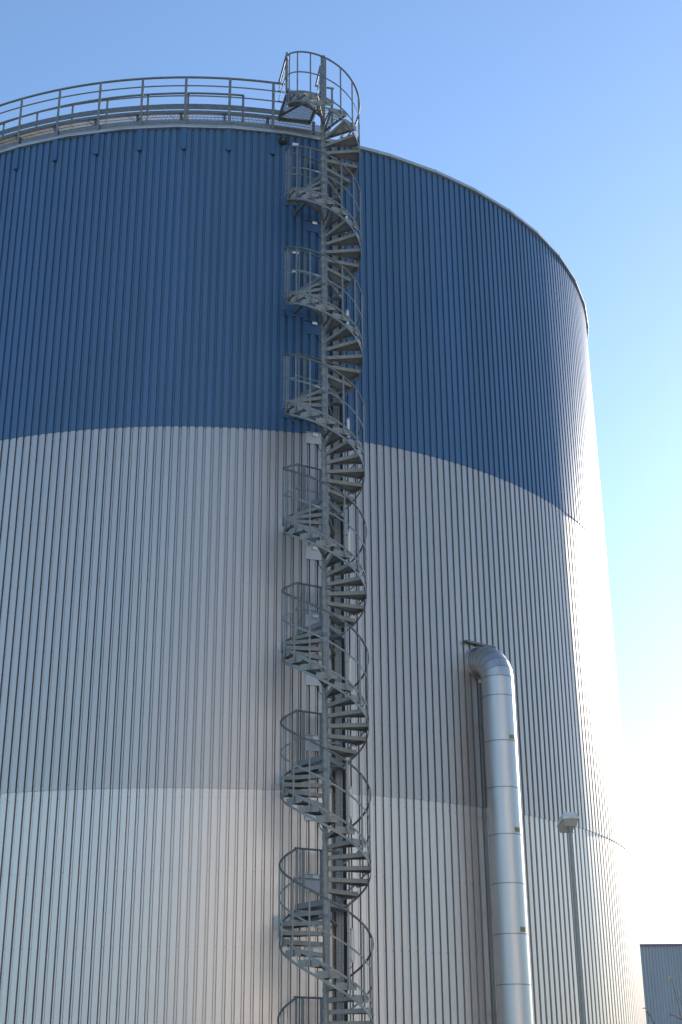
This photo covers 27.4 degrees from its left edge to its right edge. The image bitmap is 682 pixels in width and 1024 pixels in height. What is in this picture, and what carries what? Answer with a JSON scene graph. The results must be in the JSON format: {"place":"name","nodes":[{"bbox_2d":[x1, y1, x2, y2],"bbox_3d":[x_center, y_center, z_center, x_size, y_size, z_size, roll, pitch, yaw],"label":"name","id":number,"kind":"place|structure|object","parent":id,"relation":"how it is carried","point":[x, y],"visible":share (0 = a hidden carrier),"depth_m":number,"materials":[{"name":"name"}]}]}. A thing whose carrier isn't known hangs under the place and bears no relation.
{"place":"outdoors","nodes":[
{"label":"outdoors","id":0,"kind":"place"},
{"bbox_2d":[0,0,681,943],"label":"sky","id":1,"kind":"structure","parent":0,"point":[565,114],"materials":[{"name":"blue"}]},
{"bbox_2d":[640,944,681,1023],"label":"industrial hall","id":2,"kind":"structure","parent":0,"point":[661,964],"depth_m":90.33,"materials":[{"name":"grey"}]},
{"label":"ground","id":3,"kind":"structure","parent":0,"visible":0},
{"bbox_2d":[0,124,646,1023],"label":"storage tank","id":4,"kind":"object","parent":3,"relation":"on","point":[154,688],"visible":0.91,"depth_m":32.68,"materials":[{"name":"silver metal"}]},
{"bbox_2d":[0,110,330,149],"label":"roof walkway","id":5,"kind":"structure","parent":4,"relation":"on","point":[26,135],"depth_m":36.57,"materials":[{"name":"metal"}]},
{"bbox_2d":[0,92,243,135],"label":"roof railing","id":6,"kind":"object","parent":5,"relation":"on","point":[148,94],"visible":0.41,"depth_m":37.46,"materials":[{"name":"metal"}]},
{"bbox_2d":[0,76,284,144],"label":"roof railing","id":7,"kind":"object","parent":5,"relation":"attached to","point":[185,106],"visible":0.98,"depth_m":36.72,"materials":[{"name":"metal"}]},
{"bbox_2d":[317,147,347,1020],"bbox_3d":[-0.204,1.782,31.817,0.655,24.800,0.336,7,-24,-17],"label":"cable tray","id":8,"kind":"object","parent":4,"relation":"attached to","point":[341,917],"visible":0.41,"depth_m":30.73,"materials":[{"name":"metal"}]},
{"bbox_2d":[345,418,349,437],"bbox_3d":[0.103,-1.913,33.246,0.251,0.628,0.072,-16,-28,33],"label":"tube light","id":9,"kind":"object","parent":8,"relation":"attached to","point":[348,423],"visible":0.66,"depth_m":33.24,"materials":[{"name":"white plastic"}]},
{"bbox_2d":[344,656,351,682],"bbox_3d":[0.142,3.556,30.902,0.242,0.728,0.073,-18,-29,34],"label":"tube light","id":10,"kind":"object","parent":8,"relation":"attached to","point":[350,669],"visible":0.62,"depth_m":30.86,"materials":[{"name":"white plastic"}]},
{"bbox_2d":[346,530,350,551],"bbox_3d":[0.122,0.757,32.102,0.247,0.698,0.073,-17,-28,33],"label":"tube light","id":11,"kind":"object","parent":8,"relation":"attached to","point":[349,538],"visible":0.52,"depth_m":32.08,"materials":[{"name":"white plastic"}]},
{"bbox_2d":[346,787,352,824],"bbox_3d":[0.150,6.248,29.749,0.224,0.791,0.076,-20,-30,38],"label":"tube light","id":12,"kind":"object","parent":8,"relation":"attached to","point":[350,815],"visible":0.92,"depth_m":29.68,"materials":[{"name":"white plastic"}]},
{"bbox_2d":[346,928,354,968],"bbox_3d":[0.177,8.914,28.606,0.229,0.788,0.075,-19,-30,37],"label":"tube light","id":13,"kind":"object","parent":8,"relation":"attached to","point":[352,958],"visible":0.94,"depth_m":28.55,"materials":[{"name":"white plastic"}]},
{"bbox_2d":[463,640,532,1023],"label":"ventilation duct","id":14,"kind":"object","parent":4,"relation":"attached to","point":[489,667],"visible":1,"depth_m":30.65,"materials":[{"name":"metal"}]},
{"bbox_2d":[277,51,373,1023],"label":"spiral staircase","id":15,"kind":"structure","parent":3,"relation":"on","point":[298,649],"depth_m":30.40,"materials":[{"name":"metal"}]},
{"bbox_2d":[556,812,586,1023],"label":"street lamp","id":16,"kind":"object","parent":3,"relation":"on","point":[567,822],"visible":1,"depth_m":21.39,"materials":[{"name":"metal"}]},
{"bbox_2d":[642,975,681,1023],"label":"young tree","id":17,"kind":"object","parent":3,"relation":"on","point":[670,1013],"visible":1,"depth_m":13.21,"materials":[{"name":"brown plant"}]}
]}

